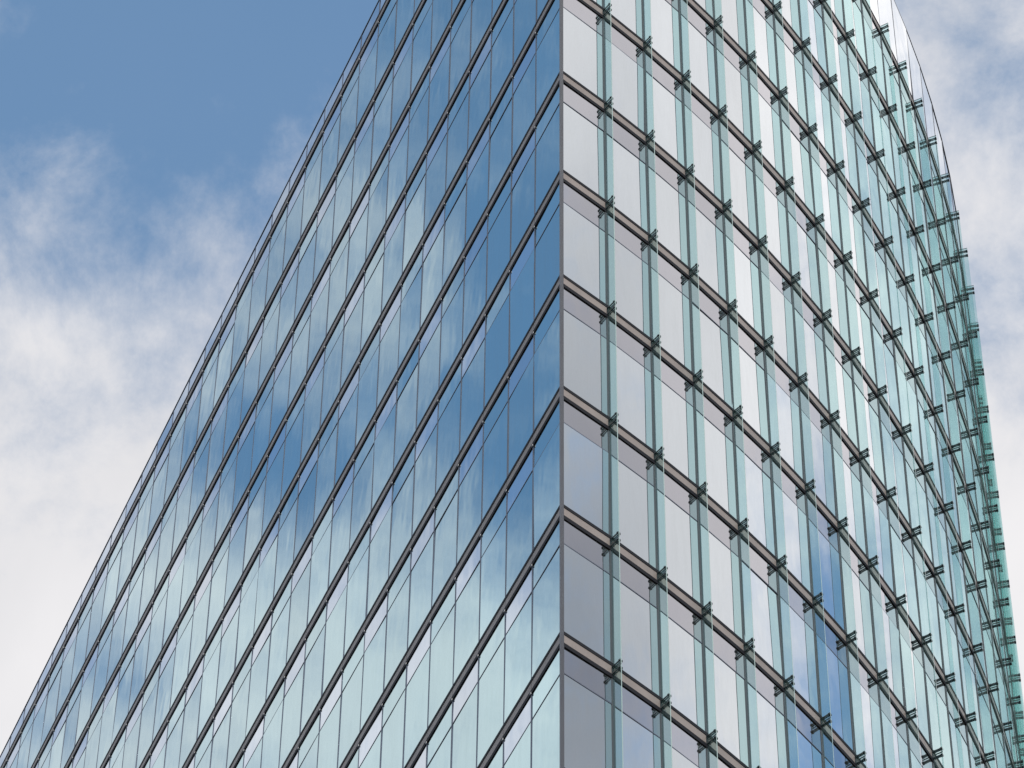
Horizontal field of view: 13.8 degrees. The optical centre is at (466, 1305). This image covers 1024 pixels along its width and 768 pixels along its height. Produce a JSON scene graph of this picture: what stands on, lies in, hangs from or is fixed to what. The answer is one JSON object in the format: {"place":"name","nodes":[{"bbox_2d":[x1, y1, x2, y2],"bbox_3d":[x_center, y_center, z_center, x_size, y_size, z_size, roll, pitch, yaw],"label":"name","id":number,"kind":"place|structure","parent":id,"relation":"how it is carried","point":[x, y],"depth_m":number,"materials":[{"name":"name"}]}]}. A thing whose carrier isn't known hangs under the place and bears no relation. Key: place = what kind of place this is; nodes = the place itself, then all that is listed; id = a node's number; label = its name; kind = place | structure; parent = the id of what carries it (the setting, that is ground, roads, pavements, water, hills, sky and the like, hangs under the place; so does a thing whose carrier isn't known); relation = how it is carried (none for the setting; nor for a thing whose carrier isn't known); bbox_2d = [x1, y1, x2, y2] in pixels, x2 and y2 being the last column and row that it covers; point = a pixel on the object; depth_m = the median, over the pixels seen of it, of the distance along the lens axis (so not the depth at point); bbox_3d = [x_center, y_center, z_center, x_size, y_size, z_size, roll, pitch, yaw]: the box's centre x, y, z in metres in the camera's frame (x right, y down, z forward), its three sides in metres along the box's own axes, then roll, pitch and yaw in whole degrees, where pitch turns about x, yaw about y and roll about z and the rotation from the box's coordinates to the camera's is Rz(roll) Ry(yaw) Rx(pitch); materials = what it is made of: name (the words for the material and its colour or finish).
{"place":"outdoors","nodes":[
{"label":"outdoors","id":0,"kind":"place"},
{"bbox_2d":[0,0,1023,767],"bbox_3d":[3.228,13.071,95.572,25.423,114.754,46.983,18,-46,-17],"label":"office tower","id":1,"kind":"structure","parent":0,"point":[582,384],"depth_m":101.40,"materials":[{"name":"blue glass"}]},
{"bbox_2d":[300,736,317,767],"bbox_3d":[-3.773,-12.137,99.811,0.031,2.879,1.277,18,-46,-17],"label":"window pane","id":2,"kind":"structure","parent":1,"relation":"in","point":[310,761],"depth_m":100.34,"materials":[{"name":"blue glass"}]},
{"bbox_2d":[317,696,340,767],"bbox_3d":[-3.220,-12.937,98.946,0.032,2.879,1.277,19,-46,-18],"label":"window pane","id":3,"kind":"structure","parent":1,"relation":"in","point":[328,736],"depth_m":99.22,"materials":[{"name":"blue glass"}]},
{"bbox_2d":[338,657,362,767],"bbox_3d":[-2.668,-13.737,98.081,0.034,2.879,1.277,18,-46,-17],"label":"window pane","id":4,"kind":"structure","parent":1,"relation":"in","point":[351,695],"depth_m":98.09,"materials":[{"name":"blue glass"}]},
{"bbox_2d":[360,732,380,767],"bbox_3d":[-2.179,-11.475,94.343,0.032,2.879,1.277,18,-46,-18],"label":"window pane","id":5,"kind":"structure","parent":1,"relation":"in","point":[372,760],"depth_m":94.89,"materials":[{"name":"blue glass"}]},
{"bbox_2d":[360,617,385,729],"bbox_3d":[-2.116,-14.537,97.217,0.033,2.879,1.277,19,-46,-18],"label":"window pane","id":6,"kind":"structure","parent":1,"relation":"in","point":[373,672],"depth_m":97.23,"materials":[{"name":"blue glass"}]},
{"bbox_2d":[367,507,390,613],"bbox_3d":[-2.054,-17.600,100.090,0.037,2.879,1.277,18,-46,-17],"label":"window pane","id":7,"kind":"structure","parent":1,"relation":"in","point":[379,546],"depth_m":100.10,"materials":[{"name":"blue glass"}]},
{"bbox_2d":[381,690,404,767],"bbox_3d":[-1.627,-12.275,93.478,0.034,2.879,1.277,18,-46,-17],"label":"window pane","id":8,"kind":"structure","parent":1,"relation":"in","point":[392,732],"depth_m":93.74,"materials":[{"name":"blue glass"}]},
{"bbox_2d":[384,574,409,688],"bbox_3d":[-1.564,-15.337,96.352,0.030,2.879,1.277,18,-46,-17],"label":"window pane","id":9,"kind":"structure","parent":1,"relation":"in","point":[397,615],"depth_m":96.36,"materials":[{"name":"blue glass"}]},
{"bbox_2d":[389,467,413,575],"bbox_3d":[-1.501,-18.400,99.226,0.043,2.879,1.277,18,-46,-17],"label":"window pane","id":10,"kind":"structure","parent":1,"relation":"in","point":[401,527],"depth_m":99.22,"materials":[{"name":"blue glass"}]},
{"bbox_2d":[403,647,429,767],"bbox_3d":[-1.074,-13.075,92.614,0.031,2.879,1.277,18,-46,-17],"label":"window pane","id":11,"kind":"structure","parent":1,"relation":"in","point":[417,688],"depth_m":92.62,"materials":[{"name":"blue glass"}]},
{"bbox_2d":[408,532,433,646],"bbox_3d":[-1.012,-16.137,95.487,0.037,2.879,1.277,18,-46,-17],"label":"window pane","id":12,"kind":"structure","parent":1,"relation":"in","point":[421,574],"depth_m":95.49,"materials":[{"name":"blue glass"}]},
{"bbox_2d":[412,425,436,534],"bbox_3d":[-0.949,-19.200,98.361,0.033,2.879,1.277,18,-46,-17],"label":"window pane","id":13,"kind":"structure","parent":1,"relation":"in","point":[425,465],"depth_m":98.38,"materials":[{"name":"blue glass"}]},
{"bbox_2d":[427,728,450,767],"bbox_3d":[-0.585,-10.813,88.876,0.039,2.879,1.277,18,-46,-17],"label":"window pane","id":14,"kind":"structure","parent":1,"relation":"in","point":[441,759],"depth_m":89.44,"materials":[{"name":"blue glass"}]},
{"bbox_2d":[428,605,454,725],"bbox_3d":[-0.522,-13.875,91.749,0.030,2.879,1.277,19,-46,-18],"label":"window pane","id":15,"kind":"structure","parent":1,"relation":"in","point":[441,658],"depth_m":91.77,"materials":[{"name":"blue glass"}]},
{"bbox_2d":[432,490,457,605],"bbox_3d":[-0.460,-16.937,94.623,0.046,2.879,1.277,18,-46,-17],"label":"window pane","id":16,"kind":"structure","parent":1,"relation":"in","point":[446,530],"depth_m":94.61,"materials":[{"name":"blue glass"}]},
{"bbox_2d":[436,382,460,491],"bbox_3d":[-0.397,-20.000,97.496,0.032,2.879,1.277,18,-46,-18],"label":"window pane","id":17,"kind":"structure","parent":1,"relation":"in","point":[449,422],"depth_m":97.49,"materials":[{"name":"blue glass"}]},
{"bbox_2d":[452,683,477,767],"bbox_3d":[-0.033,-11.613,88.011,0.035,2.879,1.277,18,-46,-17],"label":"window pane","id":18,"kind":"structure","parent":1,"relation":"in","point":[465,725],"depth_m":88.25,"materials":[{"name":"blue glass"}]},
{"bbox_2d":[453,562,479,683],"bbox_3d":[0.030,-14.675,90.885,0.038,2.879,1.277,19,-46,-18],"label":"window pane","id":19,"kind":"structure","parent":1,"relation":"in","point":[467,604],"depth_m":90.90,"materials":[{"name":"blue glass"}]},
{"bbox_2d":[457,448,481,562],"bbox_3d":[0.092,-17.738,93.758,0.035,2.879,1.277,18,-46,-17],"label":"window pane","id":20,"kind":"structure","parent":1,"relation":"in","point":[470,489],"depth_m":93.76,"materials":[{"name":"blue glass"}]},
{"bbox_2d":[460,339,484,449],"bbox_3d":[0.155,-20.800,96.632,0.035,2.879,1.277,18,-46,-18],"label":"window pane","id":21,"kind":"structure","parent":1,"relation":"in","point":[473,379],"depth_m":96.64,"materials":[{"name":"blue glass"}]},
{"bbox_2d":[477,640,503,766],"bbox_3d":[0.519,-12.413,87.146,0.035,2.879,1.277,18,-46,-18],"label":"window pane","id":22,"kind":"structure","parent":1,"relation":"in","point":[491,684],"depth_m":87.14,"materials":[{"name":"blue glass"}]},
{"bbox_2d":[480,517,505,637],"bbox_3d":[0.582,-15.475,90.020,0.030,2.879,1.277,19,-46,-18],"label":"window pane","id":23,"kind":"structure","parent":1,"relation":"in","point":[493,559],"depth_m":90.04,"materials":[{"name":"blue glass"}]},
{"bbox_2d":[482,402,507,518],"bbox_3d":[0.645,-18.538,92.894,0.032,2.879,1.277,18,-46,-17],"label":"window pane","id":24,"kind":"structure","parent":1,"relation":"in","point":[495,445],"depth_m":92.89,"materials":[{"name":"blue glass"}]},
{"bbox_2d":[485,295,508,405],"bbox_3d":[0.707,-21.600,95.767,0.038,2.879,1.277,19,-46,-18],"label":"window pane","id":25,"kind":"structure","parent":1,"relation":"in","point":[497,337],"depth_m":95.80,"materials":[{"name":"blue glass"}]},
{"bbox_2d":[504,723,530,767],"bbox_3d":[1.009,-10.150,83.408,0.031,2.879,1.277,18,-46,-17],"label":"window pane","id":26,"kind":"structure","parent":1,"relation":"in","point":[520,756],"depth_m":83.94,"materials":[{"name":"blue glass"}]},
{"bbox_2d":[504,593,531,721],"bbox_3d":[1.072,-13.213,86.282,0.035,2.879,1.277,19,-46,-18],"label":"window pane","id":27,"kind":"structure","parent":1,"relation":"in","point":[518,638],"depth_m":86.29,"materials":[{"name":"blue glass"}]},
{"bbox_2d":[506,473,531,593],"bbox_3d":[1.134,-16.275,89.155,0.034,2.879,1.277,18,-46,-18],"label":"window pane","id":28,"kind":"structure","parent":1,"relation":"in","point":[519,518],"depth_m":89.14,"materials":[{"name":"blue glass"}]},
{"bbox_2d":[508,356,533,473],"bbox_3d":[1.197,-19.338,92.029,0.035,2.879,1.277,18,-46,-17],"label":"window pane","id":29,"kind":"structure","parent":1,"relation":"in","point":[521,400],"depth_m":92.04,"materials":[{"name":"blue glass"}]},
{"bbox_2d":[510,250,533,360],"bbox_3d":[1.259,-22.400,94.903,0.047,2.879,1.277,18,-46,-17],"label":"window pane","id":30,"kind":"structure","parent":1,"relation":"in","point":[522,292],"depth_m":94.91,"materials":[{"name":"blue glass"}]},
{"bbox_2d":[511,149,534,256],"bbox_3d":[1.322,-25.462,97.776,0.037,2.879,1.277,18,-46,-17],"label":"window pane","id":31,"kind":"structure","parent":1,"relation":"in","point":[523,191],"depth_m":97.78,"materials":[{"name":"blue glass"}]},
{"bbox_2d":[532,676,559,767],"bbox_3d":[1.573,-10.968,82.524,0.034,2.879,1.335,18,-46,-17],"label":"window pane","id":32,"kind":"structure","parent":1,"relation":"in","point":[546,722],"depth_m":82.76,"materials":[{"name":"blue glass"}]},
{"bbox_2d":[532,546,559,675],"bbox_3d":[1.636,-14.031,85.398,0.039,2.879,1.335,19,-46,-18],"label":"window pane","id":33,"kind":"structure","parent":1,"relation":"in","point":[546,594],"depth_m":85.39,"materials":[{"name":"blue glass"}]},
{"bbox_2d":[534,425,558,546],"bbox_3d":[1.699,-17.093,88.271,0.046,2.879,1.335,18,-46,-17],"label":"window pane","id":34,"kind":"structure","parent":1,"relation":"in","point":[546,471],"depth_m":88.32,"materials":[{"name":"blue glass"}]},
{"bbox_2d":[534,312,558,428],"bbox_3d":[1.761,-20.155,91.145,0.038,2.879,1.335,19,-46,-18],"label":"window pane","id":35,"kind":"structure","parent":1,"relation":"in","point":[546,358],"depth_m":91.21,"materials":[{"name":"blue glass"}]},
{"bbox_2d":[535,206,558,316],"bbox_3d":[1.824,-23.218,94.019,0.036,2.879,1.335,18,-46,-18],"label":"window pane","id":36,"kind":"structure","parent":1,"relation":"in","point":[547,248],"depth_m":94.06,"materials":[{"name":"blue glass"}]},
{"bbox_2d":[535,106,558,212],"bbox_3d":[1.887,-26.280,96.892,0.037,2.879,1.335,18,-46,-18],"label":"window pane","id":37,"kind":"structure","parent":1,"relation":"in","point":[547,148],"depth_m":96.91,"materials":[{"name":"blue glass"}]},
{"bbox_2d":[563,8,602,98],"bbox_3d":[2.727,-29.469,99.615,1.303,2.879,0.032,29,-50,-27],"label":"window pane","id":38,"kind":"structure","parent":1,"relation":"in","point":[582,45],"depth_m":99.61,"materials":[{"name":"clear glass"}]},
{"bbox_2d":[563,103,604,198],"bbox_3d":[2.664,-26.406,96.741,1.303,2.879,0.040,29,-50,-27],"label":"window pane","id":39,"kind":"structure","parent":1,"relation":"in","point":[583,142],"depth_m":96.74,"materials":[{"name":"clear glass"}]},
{"bbox_2d":[564,203,605,303],"bbox_3d":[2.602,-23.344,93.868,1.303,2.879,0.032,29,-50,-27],"label":"window pane","id":40,"kind":"structure","parent":1,"relation":"in","point":[584,242],"depth_m":93.87,"materials":[{"name":"glass"}]},
{"bbox_2d":[564,310,607,415],"bbox_3d":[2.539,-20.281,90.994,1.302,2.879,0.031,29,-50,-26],"label":"window pane","id":41,"kind":"structure","parent":1,"relation":"in","point":[585,350],"depth_m":90.99,"materials":[{"name":"glass"}]},
{"bbox_2d":[564,423,608,533],"bbox_3d":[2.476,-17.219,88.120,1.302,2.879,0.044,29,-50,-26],"label":"window pane","id":42,"kind":"structure","parent":1,"relation":"in","point":[586,468],"depth_m":88.12,"materials":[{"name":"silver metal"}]},
{"bbox_2d":[564,545,610,661],"bbox_3d":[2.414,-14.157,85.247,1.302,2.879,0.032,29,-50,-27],"label":"window pane","id":43,"kind":"structure","parent":1,"relation":"in","point":[586,586],"depth_m":85.23,"materials":[{"name":"grey glass"}]},
{"bbox_2d":[564,674,611,767],"bbox_3d":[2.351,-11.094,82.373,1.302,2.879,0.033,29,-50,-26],"label":"window pane","id":44,"kind":"structure","parent":1,"relation":"in","point":[587,716],"depth_m":82.52,"materials":[{"name":"glass"}]},
{"bbox_2d":[605,0,641,37],"bbox_3d":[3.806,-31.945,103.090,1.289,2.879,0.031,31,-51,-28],"label":"window pane","id":45,"kind":"structure","parent":1,"relation":"in","point":[629,12],"depth_m":102.60,"materials":[{"name":"clear glass"}]},
{"bbox_2d":[606,39,644,132],"bbox_3d":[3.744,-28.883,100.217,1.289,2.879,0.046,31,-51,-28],"label":"window pane","id":46,"kind":"structure","parent":1,"relation":"in","point":[626,88],"depth_m":100.22,"materials":[{"name":"clear glass"}]},
{"bbox_2d":[607,135,647,231],"bbox_3d":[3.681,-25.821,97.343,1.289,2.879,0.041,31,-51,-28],"label":"window pane","id":47,"kind":"structure","parent":1,"relation":"in","point":[629,172],"depth_m":97.35,"materials":[{"name":"glass"}]},
{"bbox_2d":[608,235,649,336],"bbox_3d":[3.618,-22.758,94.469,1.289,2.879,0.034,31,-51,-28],"label":"window pane","id":48,"kind":"structure","parent":1,"relation":"in","point":[630,275],"depth_m":94.47,"materials":[{"name":"glass"}]},
{"bbox_2d":[610,342,652,448],"bbox_3d":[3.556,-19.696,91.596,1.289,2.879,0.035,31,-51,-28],"label":"window pane","id":49,"kind":"structure","parent":1,"relation":"in","point":[633,396],"depth_m":91.61,"materials":[{"name":"glass"}]},
{"bbox_2d":[612,456,655,567],"bbox_3d":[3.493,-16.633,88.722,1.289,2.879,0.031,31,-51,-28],"label":"window pane","id":50,"kind":"structure","parent":1,"relation":"in","point":[635,521],"depth_m":88.73,"materials":[{"name":"glass"}]},
{"bbox_2d":[613,577,658,694],"bbox_3d":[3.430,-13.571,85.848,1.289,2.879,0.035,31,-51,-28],"label":"window pane","id":51,"kind":"structure","parent":1,"relation":"in","point":[638,644],"depth_m":85.85,"materials":[{"name":"glass"}]},
{"bbox_2d":[615,708,660,767],"bbox_3d":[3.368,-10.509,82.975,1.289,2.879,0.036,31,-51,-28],"label":"window pane","id":52,"kind":"structure","parent":1,"relation":"in","point":[641,748],"depth_m":83.47,"materials":[{"name":"glass"}]},
{"bbox_2d":[644,0,680,71],"bbox_3d":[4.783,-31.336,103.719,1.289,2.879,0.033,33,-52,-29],"label":"window pane","id":53,"kind":"structure","parent":1,"relation":"in","point":[663,26],"depth_m":103.64,"materials":[{"name":"clear glass"}]},
{"bbox_2d":[646,72,683,165],"bbox_3d":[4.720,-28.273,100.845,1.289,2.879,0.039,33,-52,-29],"label":"window pane","id":54,"kind":"structure","parent":1,"relation":"in","point":[668,121],"depth_m":100.86,"materials":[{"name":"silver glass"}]},
{"bbox_2d":[649,168,687,265],"bbox_3d":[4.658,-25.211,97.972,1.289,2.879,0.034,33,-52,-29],"label":"window pane","id":55,"kind":"structure","parent":1,"relation":"in","point":[670,204],"depth_m":97.97,"materials":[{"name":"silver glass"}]},
{"bbox_2d":[651,268,691,370],"bbox_3d":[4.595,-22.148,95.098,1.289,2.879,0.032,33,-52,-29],"label":"window pane","id":56,"kind":"structure","parent":1,"relation":"in","point":[673,307],"depth_m":95.10,"materials":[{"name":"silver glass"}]},
{"bbox_2d":[654,376,695,483],"bbox_3d":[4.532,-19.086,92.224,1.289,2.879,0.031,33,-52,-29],"label":"window pane","id":57,"kind":"structure","parent":1,"relation":"in","point":[678,443],"depth_m":92.24,"materials":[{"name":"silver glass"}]},
{"bbox_2d":[657,490,700,603],"bbox_3d":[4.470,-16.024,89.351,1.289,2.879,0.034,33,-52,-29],"label":"window pane","id":58,"kind":"structure","parent":1,"relation":"in","point":[681,551],"depth_m":89.36,"materials":[{"name":"white glass"}]},
{"bbox_2d":[661,612,704,730],"bbox_3d":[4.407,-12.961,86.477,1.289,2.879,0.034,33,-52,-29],"label":"window pane","id":59,"kind":"structure","parent":1,"relation":"in","point":[686,689],"depth_m":86.48,"materials":[{"name":"glass"}]},
{"bbox_2d":[681,15,716,105],"bbox_3d":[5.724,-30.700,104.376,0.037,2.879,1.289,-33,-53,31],"label":"window pane","id":60,"kind":"structure","parent":1,"relation":"in","point":[702,59],"depth_m":104.39,"materials":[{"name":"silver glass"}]},
{"bbox_2d":[685,106,721,200],"bbox_3d":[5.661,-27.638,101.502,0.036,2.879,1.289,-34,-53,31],"label":"window pane","id":61,"kind":"structure","parent":1,"relation":"in","point":[705,145],"depth_m":101.53,"materials":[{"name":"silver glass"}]},
{"bbox_2d":[695,0,712,16],"bbox_3d":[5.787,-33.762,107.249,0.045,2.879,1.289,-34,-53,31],"label":"window pane","id":62,"kind":"structure","parent":1,"relation":"in","point":[706,5],"depth_m":106.66,"materials":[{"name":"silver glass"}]},
{"bbox_2d":[688,201,725,299],"bbox_3d":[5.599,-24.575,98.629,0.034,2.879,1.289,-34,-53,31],"label":"window pane","id":63,"kind":"structure","parent":1,"relation":"in","point":[709,246],"depth_m":98.64,"materials":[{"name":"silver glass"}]},
{"bbox_2d":[692,303,732,407],"bbox_3d":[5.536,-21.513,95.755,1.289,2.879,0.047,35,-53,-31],"label":"window pane","id":64,"kind":"structure","parent":1,"relation":"in","point":[714,347],"depth_m":95.75,"materials":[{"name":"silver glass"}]},
{"bbox_2d":[696,410,736,518],"bbox_3d":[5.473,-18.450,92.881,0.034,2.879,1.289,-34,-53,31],"label":"window pane","id":65,"kind":"structure","parent":1,"relation":"in","point":[719,470],"depth_m":92.89,"materials":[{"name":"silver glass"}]},
{"bbox_2d":[701,525,742,638],"bbox_3d":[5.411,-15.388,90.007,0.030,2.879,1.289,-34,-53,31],"label":"window pane","id":66,"kind":"structure","parent":1,"relation":"in","point":[725,596],"depth_m":90.01,"materials":[{"name":"white glass"}]},
{"bbox_2d":[705,647,748,766],"bbox_3d":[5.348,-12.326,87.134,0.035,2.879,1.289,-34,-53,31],"label":"window pane","id":67,"kind":"structure","parent":1,"relation":"in","point":[729,695],"depth_m":87.14,"materials":[{"name":"glass"}]},
{"bbox_2d":[714,0,745,51],"bbox_3d":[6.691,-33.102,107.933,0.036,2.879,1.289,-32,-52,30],"label":"window pane","id":68,"kind":"structure","parent":1,"relation":"in","point":[732,12],"depth_m":107.63,"materials":[{"name":"glass"}]},
{"bbox_2d":[717,50,750,140],"bbox_3d":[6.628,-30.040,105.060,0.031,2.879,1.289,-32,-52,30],"label":"window pane","id":69,"kind":"structure","parent":1,"relation":"in","point":[736,94],"depth_m":105.08,"materials":[{"name":"clear glass"}]},
{"bbox_2d":[721,140,756,235],"bbox_3d":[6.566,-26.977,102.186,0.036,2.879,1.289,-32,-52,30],"label":"window pane","id":70,"kind":"structure","parent":1,"relation":"in","point":[741,193],"depth_m":102.20,"materials":[{"name":"clear glass"}]},
{"bbox_2d":[726,236,762,336],"bbox_3d":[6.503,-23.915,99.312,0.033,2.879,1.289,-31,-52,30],"label":"window pane","id":71,"kind":"structure","parent":1,"relation":"in","point":[747,291],"depth_m":99.32,"materials":[{"name":"glass"}]},
{"bbox_2d":[731,339,768,442],"bbox_3d":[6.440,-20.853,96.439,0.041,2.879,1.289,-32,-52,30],"label":"window pane","id":72,"kind":"structure","parent":1,"relation":"in","point":[752,390],"depth_m":96.45,"materials":[{"name":"glass"}]},
{"bbox_2d":[736,446,774,554],"bbox_3d":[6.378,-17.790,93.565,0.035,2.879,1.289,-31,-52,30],"label":"window pane","id":73,"kind":"structure","parent":1,"relation":"in","point":[757,488],"depth_m":93.58,"materials":[{"name":"white glass"}]},
{"bbox_2d":[742,562,781,675],"bbox_3d":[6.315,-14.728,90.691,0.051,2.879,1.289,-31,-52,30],"label":"window pane","id":74,"kind":"structure","parent":1,"relation":"in","point":[764,607],"depth_m":90.70,"materials":[{"name":"glass"}]},
{"bbox_2d":[746,0,777,87],"bbox_3d":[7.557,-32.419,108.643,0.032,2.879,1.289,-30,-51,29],"label":"window pane","id":75,"kind":"structure","parent":1,"relation":"in","point":[764,42],"depth_m":108.68,"materials":[{"name":"clear glass"}]},
{"bbox_2d":[750,84,783,177],"bbox_3d":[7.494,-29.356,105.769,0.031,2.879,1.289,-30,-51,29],"label":"window pane","id":76,"kind":"structure","parent":1,"relation":"in","point":[769,123],"depth_m":105.80,"materials":[{"name":"glass"}]},
{"bbox_2d":[748,684,786,767],"bbox_3d":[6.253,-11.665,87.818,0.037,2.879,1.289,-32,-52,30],"label":"window pane","id":77,"kind":"structure","parent":1,"relation":"in","point":[770,725],"depth_m":88.04,"materials":[{"name":"grey glass"}]},
{"bbox_2d":[756,176,789,272],"bbox_3d":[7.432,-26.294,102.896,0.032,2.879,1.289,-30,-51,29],"label":"window pane","id":78,"kind":"structure","parent":1,"relation":"in","point":[775,222],"depth_m":102.92,"materials":[{"name":"glass"}]},
{"bbox_2d":[761,272,795,371],"bbox_3d":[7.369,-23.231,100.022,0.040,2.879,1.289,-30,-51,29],"label":"window pane","id":79,"kind":"structure","parent":1,"relation":"in","point":[781,321],"depth_m":100.05,"materials":[{"name":"glass"}]},
{"bbox_2d":[767,374,802,478],"bbox_3d":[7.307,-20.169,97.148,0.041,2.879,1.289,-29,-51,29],"label":"window pane","id":80,"kind":"structure","parent":1,"relation":"in","point":[788,420],"depth_m":97.19,"materials":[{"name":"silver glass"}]},
{"bbox_2d":[774,483,810,592],"bbox_3d":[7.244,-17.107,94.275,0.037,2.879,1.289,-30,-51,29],"label":"window pane","id":81,"kind":"structure","parent":1,"relation":"in","point":[794,520],"depth_m":94.31,"materials":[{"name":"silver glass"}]},
{"bbox_2d":[782,121,813,213],"bbox_3d":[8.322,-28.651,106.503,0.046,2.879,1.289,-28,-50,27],"label":"window pane","id":82,"kind":"structure","parent":1,"relation":"in","point":[800,170],"depth_m":106.53,"materials":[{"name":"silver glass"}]},
{"bbox_2d":[780,597,818,712],"bbox_3d":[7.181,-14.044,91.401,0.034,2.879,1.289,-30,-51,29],"label":"window pane","id":83,"kind":"structure","parent":1,"relation":"in","point":[802,652],"depth_m":91.41,"materials":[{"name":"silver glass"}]},
{"bbox_2d":[788,212,820,308],"bbox_3d":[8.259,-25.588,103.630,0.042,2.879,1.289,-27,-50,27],"label":"window pane","id":84,"kind":"structure","parent":1,"relation":"in","point":[807,257],"depth_m":103.66,"materials":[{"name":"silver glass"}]},
{"bbox_2d":[788,721,822,767],"bbox_3d":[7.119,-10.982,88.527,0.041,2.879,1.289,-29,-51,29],"label":"window pane","id":85,"kind":"structure","parent":1,"relation":"in","point":[809,756],"depth_m":89.10,"materials":[{"name":"blue glass"}]},
{"bbox_2d":[795,309,827,409],"bbox_3d":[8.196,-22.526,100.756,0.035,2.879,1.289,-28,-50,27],"label":"window pane","id":86,"kind":"structure","parent":1,"relation":"in","point":[814,357],"depth_m":100.79,"materials":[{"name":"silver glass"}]},
{"bbox_2d":[801,410,835,516],"bbox_3d":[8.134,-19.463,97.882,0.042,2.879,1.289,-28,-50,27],"label":"window pane","id":87,"kind":"structure","parent":1,"relation":"in","point":[821,458],"depth_m":97.92,"materials":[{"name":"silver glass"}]},
{"bbox_2d":[809,520,844,630],"bbox_3d":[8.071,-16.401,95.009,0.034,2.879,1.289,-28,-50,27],"label":"window pane","id":88,"kind":"structure","parent":1,"relation":"in","point":[831,588],"depth_m":95.03,"materials":[{"name":"blue glass"}]},
{"bbox_2d":[818,249,849,346],"bbox_3d":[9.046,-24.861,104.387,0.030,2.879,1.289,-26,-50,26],"label":"window pane","id":89,"kind":"structure","parent":1,"relation":"in","point":[837,297],"depth_m":104.42,"materials":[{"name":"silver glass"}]},
{"bbox_2d":[817,635,853,750],"bbox_3d":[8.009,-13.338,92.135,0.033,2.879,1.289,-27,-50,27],"label":"window pane","id":90,"kind":"structure","parent":1,"relation":"in","point":[839,703],"depth_m":92.15,"materials":[{"name":"blue glass"}]},
{"bbox_2d":[826,347,857,447],"bbox_3d":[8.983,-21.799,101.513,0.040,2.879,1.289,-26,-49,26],"label":"window pane","id":91,"kind":"structure","parent":1,"relation":"in","point":[845,398],"depth_m":101.55,"materials":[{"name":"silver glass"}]},
{"bbox_2d":[833,448,865,553],"bbox_3d":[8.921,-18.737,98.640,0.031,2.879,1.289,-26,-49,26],"label":"window pane","id":92,"kind":"structure","parent":1,"relation":"in","point":[852,488],"depth_m":98.67,"materials":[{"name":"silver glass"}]},
{"bbox_2d":[842,558,875,668],"bbox_3d":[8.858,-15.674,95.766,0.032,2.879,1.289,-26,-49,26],"label":"window pane","id":93,"kind":"structure","parent":1,"relation":"in","point":[862,617],"depth_m":95.80,"materials":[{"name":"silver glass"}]},
{"bbox_2d":[850,673,883,767],"bbox_3d":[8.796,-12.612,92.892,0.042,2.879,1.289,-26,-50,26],"label":"window pane","id":94,"kind":"structure","parent":1,"relation":"in","point":[871,733],"depth_m":93.01,"materials":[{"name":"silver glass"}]},
{"bbox_2d":[855,385,884,485],"bbox_3d":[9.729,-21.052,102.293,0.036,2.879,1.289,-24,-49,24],"label":"window pane","id":95,"kind":"structure","parent":1,"relation":"in","point":[871,418],"depth_m":102.32,"materials":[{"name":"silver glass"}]},
{"bbox_2d":[863,486,893,591],"bbox_3d":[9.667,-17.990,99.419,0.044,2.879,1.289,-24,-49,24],"label":"window pane","id":96,"kind":"structure","parent":1,"relation":"in","point":[881,525],"depth_m":99.47,"materials":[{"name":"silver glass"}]},
{"bbox_2d":[872,595,903,705],"bbox_3d":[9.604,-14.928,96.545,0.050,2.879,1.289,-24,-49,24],"label":"window pane","id":97,"kind":"structure","parent":1,"relation":"in","point":[891,642],"depth_m":96.59,"materials":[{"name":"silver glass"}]},
{"bbox_2d":[881,710,909,767],"bbox_3d":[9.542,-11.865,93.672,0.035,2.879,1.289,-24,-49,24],"label":"window pane","id":98,"kind":"structure","parent":1,"relation":"in","point":[900,748],"depth_m":94.15,"materials":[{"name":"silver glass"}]},
{"bbox_2d":[890,525,919,630],"bbox_3d":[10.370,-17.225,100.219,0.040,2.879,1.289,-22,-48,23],"label":"window pane","id":99,"kind":"structure","parent":1,"relation":"in","point":[909,586],"depth_m":100.25,"materials":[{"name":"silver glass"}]},
{"bbox_2d":[900,634,929,743],"bbox_3d":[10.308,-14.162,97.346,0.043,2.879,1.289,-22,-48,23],"label":"window pane","id":100,"kind":"structure","parent":1,"relation":"in","point":[917,674],"depth_m":97.40,"materials":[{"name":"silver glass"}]},
{"bbox_2d":[926,674,952,767],"bbox_3d":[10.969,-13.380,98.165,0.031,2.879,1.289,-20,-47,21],"label":"window pane","id":101,"kind":"structure","parent":1,"relation":"in","point":[933,702],"depth_m":98.28,"materials":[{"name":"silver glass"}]},
{"bbox_2d":[0,0,1023,763],"label":"sky","id":102,"kind":"structure","parent":0,"point":[148,148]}
]}

